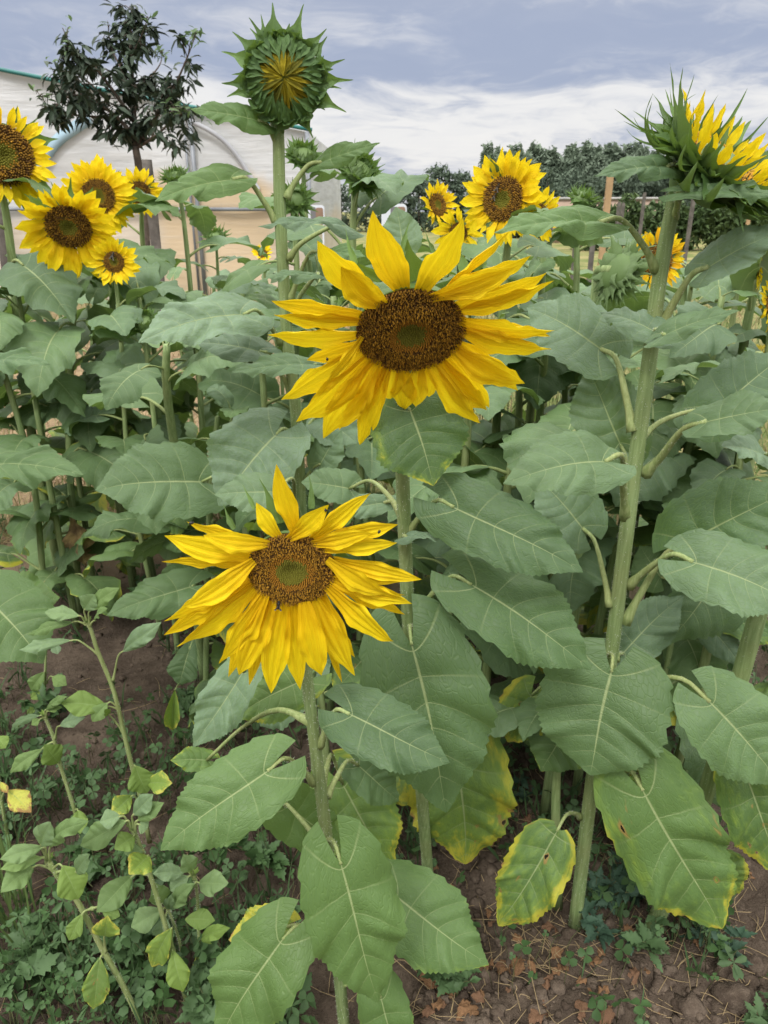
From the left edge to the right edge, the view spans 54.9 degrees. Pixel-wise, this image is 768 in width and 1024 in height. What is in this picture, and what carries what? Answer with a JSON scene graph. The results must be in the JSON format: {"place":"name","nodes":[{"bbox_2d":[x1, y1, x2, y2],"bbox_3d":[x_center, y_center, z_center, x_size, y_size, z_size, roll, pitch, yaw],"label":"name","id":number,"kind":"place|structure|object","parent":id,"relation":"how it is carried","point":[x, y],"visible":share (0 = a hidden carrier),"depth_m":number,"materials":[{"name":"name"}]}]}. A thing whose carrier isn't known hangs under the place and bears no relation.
{"place":"outdoors","nodes":[
{"label":"outdoors","id":0,"kind":"place"},
{"bbox_2d":[0,212,767,1023],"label":"ground","id":1,"kind":"structure","parent":0,"point":[148,672],"depth_m":1.88,"materials":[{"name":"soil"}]},
{"bbox_2d":[0,735,31,844],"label":"young sunflower","id":2,"kind":"object","parent":1,"relation":"on","point":[19,800],"visible":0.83,"depth_m":1.76,"materials":[{"name":"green plant"}]},
{"bbox_2d":[0,800,35,942],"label":"plant","id":3,"kind":"object","parent":1,"relation":"on","point":[7,899],"visible":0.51,"depth_m":1.60,"materials":[{"name":"green plant"}]},
{"bbox_2d":[0,907,64,997],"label":"weed plant","id":4,"kind":"object","parent":1,"relation":"on","point":[41,959],"visible":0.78,"depth_m":1.51,"materials":[{"name":"green plant"}]},
{"bbox_2d":[17,683,67,721],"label":"weed plant","id":5,"kind":"object","parent":1,"relation":"on","point":[44,697],"visible":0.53,"depth_m":2.27,"materials":[{"name":"green plant"}]},
{"bbox_2d":[0,347,84,663],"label":"sunflower","id":6,"kind":"object","parent":1,"relation":"on","point":[28,599],"visible":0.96,"depth_m":1.67,"materials":[{"name":"green plant"}]},
{"bbox_2d":[0,308,85,592],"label":"sunflower","id":7,"kind":"object","parent":1,"relation":"on","point":[31,547],"visible":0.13,"depth_m":3.05,"materials":[{"name":"green plant"}]},
{"bbox_2d":[27,646,66,713],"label":"plant","id":8,"kind":"object","parent":1,"relation":"on","point":[35,682],"visible":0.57,"depth_m":2.31,"materials":[{"name":"green plant"}]},
{"bbox_2d":[10,695,87,837],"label":"young sunflower","id":9,"kind":"object","parent":1,"relation":"on","point":[52,754],"visible":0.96,"depth_m":1.73,"materials":[{"name":"green plant"}]},
{"bbox_2d":[0,287,101,569],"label":"sunflower","id":10,"kind":"object","parent":1,"relation":"on","point":[11,326],"visible":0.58,"depth_m":2.51,"materials":[{"name":"green plant"}]},
{"bbox_2d":[0,281,123,629],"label":"sunflower","id":11,"kind":"object","parent":1,"relation":"on","point":[68,390],"visible":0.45,"depth_m":2.53,"materials":[{"name":"green plant"}]},
{"bbox_2d":[0,107,139,596],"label":"sunflower","id":12,"kind":"object","parent":1,"relation":"on","point":[29,280],"visible":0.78,"depth_m":2.34,"materials":[{"name":"green plant"}]},
{"bbox_2d":[0,302,141,575],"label":"sunflower","id":13,"kind":"object","parent":1,"relation":"on","point":[21,531],"visible":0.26,"depth_m":2.62,"materials":[{"name":"green plant"}]},
{"bbox_2d":[0,817,144,1023],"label":"young sunflower","id":14,"kind":"object","parent":1,"relation":"on","point":[20,859],"visible":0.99,"depth_m":1.28,"materials":[{"name":"green plant"}]},
{"bbox_2d":[2,294,150,526],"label":"sunflower","id":15,"kind":"object","parent":1,"relation":"on","point":[101,504],"visible":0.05,"depth_m":3.39,"materials":[{"name":"green plant"}]},
{"bbox_2d":[0,178,169,614],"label":"sunflower","id":16,"kind":"object","parent":1,"relation":"on","point":[66,227],"visible":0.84,"depth_m":2.27,"materials":[{"name":"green plant"}]},
{"bbox_2d":[58,495,95,565],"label":"withered leaf","id":17,"kind":"object","parent":16,"relation":"hanging from","point":[74,534],"visible":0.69,"depth_m":2.70,"materials":[{"name":"brown plant"}]},
{"bbox_2d":[57,824,113,899],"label":"weed plant","id":18,"kind":"object","parent":1,"relation":"on","point":[93,872],"visible":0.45,"depth_m":1.78,"materials":[{"name":"green plant"}]},
{"bbox_2d":[9,371,181,591],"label":"sunflower","id":19,"kind":"object","parent":1,"relation":"on","point":[144,426],"visible":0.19,"depth_m":2.66,"materials":[{"name":"green plant"}]},
{"bbox_2d":[20,587,171,843],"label":"young sunflower","id":20,"kind":"object","parent":1,"relation":"on","point":[79,703],"visible":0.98,"depth_m":1.67,"materials":[{"name":"green plant"}]},
{"bbox_2d":[42,284,163,586],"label":"sunflower","id":21,"kind":"object","parent":1,"relation":"on","point":[85,433],"visible":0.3,"depth_m":2.68,"materials":[{"name":"green plant"}]},
{"bbox_2d":[28,0,211,245],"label":"peach tree","id":22,"kind":"object","parent":1,"relation":"on","point":[84,102],"visible":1,"depth_m":7.80,"materials":[{"name":"green plant"}]},
{"bbox_2d":[60,154,186,576],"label":"sunflower","id":23,"kind":"object","parent":1,"relation":"on","point":[113,189],"visible":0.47,"depth_m":2.51,"materials":[{"name":"yellow plant"}]},
{"bbox_2d":[64,238,196,640],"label":"sunflower","id":24,"kind":"object","parent":1,"relation":"on","point":[120,319],"visible":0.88,"depth_m":2.26,"materials":[{"name":"green plant"}]},
{"bbox_2d":[108,902,160,966],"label":"weed plant","id":25,"kind":"object","parent":1,"relation":"on","point":[122,953],"visible":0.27,"depth_m":1.54,"materials":[{"name":"green plant"}]},
{"bbox_2d":[80,794,189,1000],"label":"young sunflower","id":26,"kind":"object","parent":1,"relation":"on","point":[102,833],"visible":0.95,"depth_m":1.32,"materials":[{"name":"green plant"}]},
{"bbox_2d":[80,305,219,654],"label":"sunflower","id":27,"kind":"object","parent":1,"relation":"on","point":[130,354],"visible":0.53,"depth_m":2.30,"materials":[{"name":"green plant"}]},
{"bbox_2d":[77,166,225,556],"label":"sunflower","id":28,"kind":"object","parent":1,"relation":"on","point":[138,180],"visible":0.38,"depth_m":2.68,"materials":[{"name":"yellow plant"}]},
{"bbox_2d":[142,159,164,310],"bbox_3d":[-2.529,-2.842,8.241,0.131,1.956,0.121,0,23,0],"label":"stake","id":29,"kind":"object","parent":1,"relation":"on","point":[154,231],"visible":0.23,"depth_m":8.08,"materials":[{"name":"brown wood"}]},
{"bbox_2d":[87,253,223,575],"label":"sunflower","id":30,"kind":"object","parent":1,"relation":"on","point":[147,275],"visible":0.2,"depth_m":2.54,"materials":[{"name":"green plant"}]},
{"bbox_2d":[131,883,193,957],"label":"young sunflower","id":31,"kind":"object","parent":1,"relation":"on","point":[145,919],"visible":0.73,"depth_m":1.45,"materials":[{"name":"green plant"}]},
{"bbox_2d":[82,340,250,681],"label":"sunflower","id":32,"kind":"object","parent":1,"relation":"on","point":[131,386],"visible":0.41,"depth_m":1.82,"materials":[{"name":"green plant"}]},
{"bbox_2d":[0,67,341,299],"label":"greenhouse","id":33,"kind":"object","parent":1,"relation":"on","point":[228,143],"visible":0.3,"depth_m":11.77,"materials":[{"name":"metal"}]},
{"bbox_2d":[106,416,241,684],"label":"sunflower","id":34,"kind":"object","parent":1,"relation":"on","point":[170,589],"visible":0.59,"depth_m":1.97,"materials":[{"name":"green plant"}]},
{"bbox_2d":[164,683,182,729],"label":"leaf","id":35,"kind":"object","parent":34,"relation":"hanging from","point":[172,717],"visible":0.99,"depth_m":1.94,"materials":[{"name":"green plant"}]},
{"bbox_2d":[165,683,195,713],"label":"weed plant","id":36,"kind":"object","parent":1,"relation":"on","point":[188,697],"visible":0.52,"depth_m":2.31,"materials":[{"name":"green plant"}]},
{"bbox_2d":[142,266,229,437],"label":"sunflower","id":37,"kind":"object","parent":1,"relation":"on","point":[191,428],"visible":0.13,"depth_m":3.83,"materials":[{"name":"green plant"}]},
{"bbox_2d":[106,163,268,518],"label":"sunflower","id":38,"kind":"object","parent":1,"relation":"on","point":[202,220],"visible":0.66,"depth_m":2.76,"materials":[{"name":"green plant"}]},
{"bbox_2d":[153,854,229,965],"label":"young sunflower","id":39,"kind":"object","parent":1,"relation":"on","point":[212,883],"visible":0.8,"depth_m":1.42,"materials":[{"name":"green plant"}]},
{"bbox_2d":[174,940,220,1023],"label":"weed plant","id":40,"kind":"object","parent":1,"relation":"on","point":[200,973],"visible":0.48,"depth_m":1.44,"materials":[{"name":"green plant"}]},
{"bbox_2d":[132,281,273,578],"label":"sunflower","id":41,"kind":"object","parent":1,"relation":"on","point":[215,407],"visible":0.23,"depth_m":2.50,"materials":[{"name":"green plant"}]},
{"bbox_2d":[154,269,278,426],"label":"sunflower","id":42,"kind":"object","parent":1,"relation":"on","point":[209,416],"visible":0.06,"depth_m":3.33,"materials":[{"name":"green plant"}]},
{"bbox_2d":[128,384,311,735],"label":"sunflower","id":43,"kind":"object","parent":1,"relation":"on","point":[152,545],"visible":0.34,"depth_m":2.07,"materials":[{"name":"green plant"}]},
{"bbox_2d":[174,224,278,296],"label":"sunflower","id":44,"kind":"object","parent":1,"relation":"on","point":[215,231],"visible":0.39,"depth_m":3.04,"materials":[{"name":"green plant"}]},
{"bbox_2d":[95,3,378,769],"bbox_3d":[-0.284,0.026,1.510,0.419,1.795,0.475,-21,30,-41],"label":"sunflower","id":45,"kind":"object","parent":1,"relation":"on","point":[285,79],"visible":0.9,"depth_m":1.28,"materials":[{"name":"green plant"}]},
{"bbox_2d":[182,266,309,536],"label":"sunflower","id":46,"kind":"object","parent":1,"relation":"on","point":[219,281],"visible":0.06,"depth_m":2.91,"materials":[{"name":"green plant"}]},
{"bbox_2d":[228,824,290,880],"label":"weed plant","id":47,"kind":"object","parent":1,"relation":"on","point":[277,861],"visible":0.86,"depth_m":1.75,"materials":[{"name":"green plant"}]},
{"bbox_2d":[198,177,342,530],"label":"sunflower","id":48,"kind":"object","parent":1,"relation":"on","point":[243,389],"visible":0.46,"depth_m":2.20,"materials":[{"name":"green plant"}]},
{"bbox_2d":[191,326,369,643],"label":"sunflower","id":49,"kind":"object","parent":1,"relation":"on","point":[204,432],"visible":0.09,"depth_m":2.13,"materials":[{"name":"green plant"}]},
{"bbox_2d":[275,972,318,1023],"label":"weed plant","id":50,"kind":"object","parent":1,"relation":"on","point":[307,984],"visible":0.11,"depth_m":1.46,"materials":[{"name":"green plant"}]},
{"bbox_2d":[259,659,356,771],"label":"sunflower","id":51,"kind":"object","parent":1,"relation":"on","point":[282,725],"visible":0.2,"depth_m":1.76,"materials":[{"name":"green plant"}]},
{"bbox_2d":[238,134,382,535],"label":"sunflower","id":52,"kind":"object","parent":1,"relation":"on","point":[300,154],"visible":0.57,"depth_m":2.27,"materials":[{"name":"green plant"}]},
{"bbox_2d":[236,273,392,487],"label":"sunflower","id":53,"kind":"object","parent":1,"relation":"on","point":[266,300],"visible":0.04,"depth_m":2.83,"materials":[{"name":"green plant"}]},
{"bbox_2d":[160,464,488,1023],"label":"sunflower","id":54,"kind":"object","parent":1,"relation":"on","point":[371,905],"visible":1,"depth_m":1.06,"materials":[{"name":"green plant"}]},
{"bbox_2d":[234,278,414,710],"bbox_3d":[-0.183,0.042,2.056,0.507,1.343,0.494,-6,23,-15],"label":"sunflower","id":55,"kind":"object","parent":1,"relation":"on","point":[242,518],"visible":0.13,"depth_m":1.86,"materials":[{"name":"green plant"}]},
{"bbox_2d":[268,236,397,628],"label":"sunflower","id":56,"kind":"object","parent":1,"relation":"on","point":[323,287],"visible":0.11,"depth_m":2.28,"materials":[{"name":"green plant"}]},
{"bbox_2d":[258,141,429,705],"bbox_3d":[-0.110,-0.120,2.052,0.461,1.644,0.574,0,23,0],"label":"sunflower","id":57,"kind":"object","parent":1,"relation":"on","point":[371,181],"visible":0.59,"depth_m":1.79,"materials":[{"name":"green plant"}]},
{"bbox_2d":[0,504,767,1023],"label":"clover","id":58,"kind":"object","parent":1,"relation":"on","point":[140,988],"visible":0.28,"depth_m":1.64,"materials":[{"name":"green plant"}]},
{"bbox_2d":[0,619,767,1023],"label":"dry stalks","id":59,"kind":"object","parent":1,"relation":"on","point":[518,937],"visible":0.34,"depth_m":1.58,"materials":[{"name":"plant"}]},
{"bbox_2d":[0,564,767,1023],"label":"soil crumbs","id":60,"kind":"object","parent":1,"relation":"on","point":[496,1012],"visible":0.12,"depth_m":1.56,"materials":[{"name":"brown soil"}]},
{"bbox_2d":[327,436,466,685],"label":"sunflower","id":61,"kind":"object","parent":1,"relation":"on","point":[364,453],"visible":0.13,"depth_m":1.80,"materials":[{"name":"green plant"}]},
{"bbox_2d":[402,181,436,231],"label":"tree","id":62,"kind":"object","parent":1,"relation":"on","point":[422,219],"visible":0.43,"depth_m":42.55,"materials":[{"name":"green plant"}]},
{"bbox_2d":[269,207,591,872],"bbox_3d":[0.081,0.296,1.235,0.450,1.490,0.440,0,23,0],"label":"sunflower","id":63,"kind":"object","parent":1,"relation":"on","point":[405,376],"visible":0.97,"depth_m":1.03,"materials":[{"name":"green plant"}]},
{"bbox_2d":[366,179,512,570],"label":"sunflower","id":64,"kind":"object","parent":1,"relation":"on","point":[438,205],"visible":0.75,"depth_m":2.29,"materials":[{"name":"yellow plant"}]},
{"bbox_2d":[414,162,464,227],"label":"tree","id":65,"kind":"object","parent":1,"relation":"on","point":[436,172],"visible":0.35,"depth_m":43.04,"materials":[{"name":"green plant"}]},
{"bbox_2d":[417,968,481,996],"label":"weed plant","id":66,"kind":"object","parent":1,"relation":"on","point":[456,982],"visible":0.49,"depth_m":1.49,"materials":[{"name":"green plant"}]},
{"bbox_2d":[359,385,544,805],"bbox_3d":[0.174,0.233,1.827,0.518,1.166,0.478,-21,30,-40],"label":"sunflower","id":67,"kind":"object","parent":1,"relation":"on","point":[497,660],"visible":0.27,"depth_m":1.71,"materials":[{"name":"green plant"}]},
{"bbox_2d":[394,204,519,627],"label":"sunflower","id":68,"kind":"object","parent":1,"relation":"on","point":[443,228],"visible":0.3,"depth_m":2.17,"materials":[{"name":"yellow plant"}]},
{"bbox_2d":[443,171,471,221],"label":"tree","id":69,"kind":"object","parent":1,"relation":"on","point":[466,176],"visible":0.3,"depth_m":43.14,"materials":[{"name":"green plant"}]},
{"bbox_2d":[387,434,618,693],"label":"sunflower","id":70,"kind":"object","parent":1,"relation":"on","point":[418,489],"visible":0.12,"depth_m":1.57,"materials":[{"name":"green plant"}]},
{"bbox_2d":[435,147,601,670],"bbox_3d":[0.348,-0.105,2.042,0.528,1.624,0.617,10,25,22],"label":"sunflower","id":71,"kind":"object","parent":1,"relation":"on","point":[517,180],"visible":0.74,"depth_m":1.78,"materials":[{"name":"yellow plant"}]},
{"bbox_2d":[471,256,573,677],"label":"sunflower","id":72,"kind":"object","parent":1,"relation":"on","point":[481,430],"visible":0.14,"depth_m":2.04,"materials":[{"name":"green plant"}]},
{"bbox_2d":[488,694,562,911],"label":"sunflower","id":73,"kind":"object","parent":1,"relation":"on","point":[523,716],"visible":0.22,"depth_m":1.48,"materials":[{"name":"green plant"}]},
{"bbox_2d":[461,186,603,683],"bbox_3d":[0.387,-0.152,2.258,0.542,1.547,0.544,10,24,22],"label":"sunflower","id":74,"kind":"object","parent":1,"relation":"on","point":[550,384],"visible":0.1,"depth_m":1.96,"materials":[{"name":"green plant"}]},
{"bbox_2d":[473,298,625,678],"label":"sunflower","id":75,"kind":"object","parent":1,"relation":"on","point":[507,359],"visible":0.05,"depth_m":1.90,"materials":[{"name":"green plant"}]},
{"bbox_2d":[535,145,564,181],"bbox_3d":[8.645,-16.689,38.690,3.504,4.497,2.954,0,23,0],"label":"tree","id":76,"kind":"object","parent":1,"relation":"on","point":[552,158],"visible":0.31,"depth_m":37.87,"materials":[{"name":"green plant"}]},
{"bbox_2d":[443,233,657,817],"bbox_3d":[0.394,0.129,1.706,0.564,1.451,0.488,0,23,0],"label":"sunflower","id":77,"kind":"object","parent":1,"relation":"on","point":[618,273],"visible":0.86,"depth_m":1.42,"materials":[{"name":"green plant"}]},
{"bbox_2d":[538,167,569,206],"bbox_3d":[7.639,-14.551,35.037,2.370,3.347,2.004,0,23,0],"label":"tree","id":78,"kind":"object","parent":1,"relation":"on","point":[548,177],"visible":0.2,"depth_m":34.41,"materials":[{"name":"green plant"}]},
{"bbox_2d":[500,281,612,608],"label":"sunflower","id":79,"kind":"object","parent":1,"relation":"on","point":[507,422],"visible":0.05,"depth_m":2.22,"materials":[{"name":"green plant"}]},
{"bbox_2d":[522,269,600,404],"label":"sunflower","id":80,"kind":"object","parent":1,"relation":"on","point":[569,280],"visible":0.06,"depth_m":2.36,"materials":[{"name":"green plant"}]},
{"bbox_2d":[552,147,592,185],"bbox_3d":[9.505,-16.119,37.483,2.463,4.344,3.059,0,23,0],"label":"tree","id":81,"kind":"object","parent":1,"relation":"on","point":[574,159],"visible":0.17,"depth_m":36.71,"materials":[{"name":"green plant"}]},
{"bbox_2d":[508,183,637,396],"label":"sunflower","id":82,"kind":"object","parent":1,"relation":"on","point":[583,196],"visible":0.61,"depth_m":2.15,"materials":[{"name":"green plant"}]},
{"bbox_2d":[482,355,686,696],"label":"sunflower","id":83,"kind":"object","parent":1,"relation":"on","point":[558,416],"visible":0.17,"depth_m":1.73,"materials":[{"name":"green plant"}]},
{"bbox_2d":[579,897,634,955],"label":"weed plant","id":84,"kind":"object","parent":1,"relation":"on","point":[591,922],"visible":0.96,"depth_m":1.59,"materials":[{"name":"green plant"}]},
{"bbox_2d":[586,866,638,914],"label":"weed plant","id":85,"kind":"object","parent":1,"relation":"on","point":[617,887],"visible":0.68,"depth_m":1.65,"materials":[{"name":"green plant"}]},
{"bbox_2d":[474,419,767,794],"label":"sunflower","id":86,"kind":"object","parent":1,"relation":"on","point":[576,589],"visible":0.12,"depth_m":1.63,"materials":[{"name":"green plant"}]},
{"bbox_2d":[494,67,767,932],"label":"sunflower","id":87,"kind":"object","parent":1,"relation":"on","point":[605,723],"visible":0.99,"depth_m":1.22,"materials":[{"name":"green plant"}]},
{"bbox_2d":[584,227,686,656],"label":"sunflower","id":88,"kind":"object","parent":1,"relation":"on","point":[661,408],"visible":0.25,"depth_m":1.60,"materials":[{"name":"green plant"}]},
{"bbox_2d":[619,914,671,972],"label":"weed plant","id":89,"kind":"object","parent":1,"relation":"on","point":[645,938],"visible":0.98,"depth_m":1.54,"materials":[{"name":"green plant"}]},
{"bbox_2d":[547,348,767,775],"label":"sunflower","id":90,"kind":"object","parent":1,"relation":"on","point":[669,472],"visible":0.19,"depth_m":1.59,"materials":[{"name":"green plant"}]},
{"bbox_2d":[570,192,767,250],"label":"hedge","id":91,"kind":"object","parent":1,"relation":"on","point":[722,222],"visible":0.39,"depth_m":25.31,"materials":[{"name":"green plant"}]},
{"bbox_2d":[578,278,761,624],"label":"sunflower","id":92,"kind":"object","parent":1,"relation":"on","point":[632,304],"visible":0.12,"depth_m":2.07,"materials":[{"name":"green plant"}]},
{"bbox_2d":[615,260,747,526],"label":"sunflower","id":93,"kind":"object","parent":1,"relation":"on","point":[691,295],"visible":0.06,"depth_m":2.94,"materials":[{"name":"green plant"}]},
{"bbox_2d":[674,991,708,1021],"bbox_3d":[0.617,0.994,1.487,0.061,0.049,0.060,0,23,0],"label":"soil clod","id":94,"kind":"object","parent":1,"relation":"on","point":[690,1005],"visible":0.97,"depth_m":1.47,"materials":[{"name":"brown soil"}]},
{"bbox_2d":[625,272,765,596],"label":"sunflower","id":95,"kind":"object","parent":1,"relation":"on","point":[712,340],"visible":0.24,"depth_m":1.65,"materials":[{"name":"green plant"}]},
{"bbox_2d":[630,546,767,674],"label":"sunflower","id":96,"kind":"object","parent":1,"relation":"on","point":[724,646],"visible":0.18,"depth_m":1.59,"materials":[{"name":"green plant"}]},
{"bbox_2d":[638,250,767,725],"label":"sunflower","id":97,"kind":"object","parent":1,"relation":"on","point":[753,277],"visible":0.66,"depth_m":1.72,"materials":[{"name":"green plant"}]},
{"bbox_2d":[644,434,767,928],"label":"sunflower","id":98,"kind":"object","parent":1,"relation":"on","point":[744,808],"visible":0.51,"depth_m":1.31,"materials":[{"name":"green plant"}]},
{"bbox_2d":[649,347,767,772],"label":"sunflower","id":99,"kind":"object","parent":1,"relation":"on","point":[683,486],"visible":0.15,"depth_m":1.51,"materials":[{"name":"green plant"}]},
{"bbox_2d":[668,427,767,806],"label":"sunflower","id":100,"kind":"object","parent":1,"relation":"on","point":[701,619],"visible":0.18,"depth_m":1.46,"materials":[{"name":"green plant"}]},
{"bbox_2d":[679,925,756,966],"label":"weed plant","id":101,"kind":"object","parent":1,"relation":"on","point":[737,932],"visible":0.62,"depth_m":1.60,"materials":[{"name":"green plant"}]},
{"bbox_2d":[670,280,767,469],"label":"sunflower","id":102,"kind":"object","parent":1,"relation":"on","point":[764,316],"visible":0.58,"depth_m":1.71,"materials":[{"name":"green plant"}]},
{"bbox_2d":[709,981,755,1017],"bbox_3d":[0.710,0.988,1.502,0.088,0.059,0.072,0,23,0],"label":"soil clod","id":103,"kind":"object","parent":1,"relation":"on","point":[735,995],"visible":0.87,"depth_m":1.49,"materials":[{"name":"brown soil"}]},
{"bbox_2d":[742,991,767,1023],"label":"weed plant","id":104,"kind":"object","parent":1,"relation":"on","point":[751,1016],"visible":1,"depth_m":1.44,"materials":[{"name":"green plant"}]},
{"bbox_2d":[0,0,767,211],"label":"sky","id":105,"kind":"structure","parent":0,"point":[434,81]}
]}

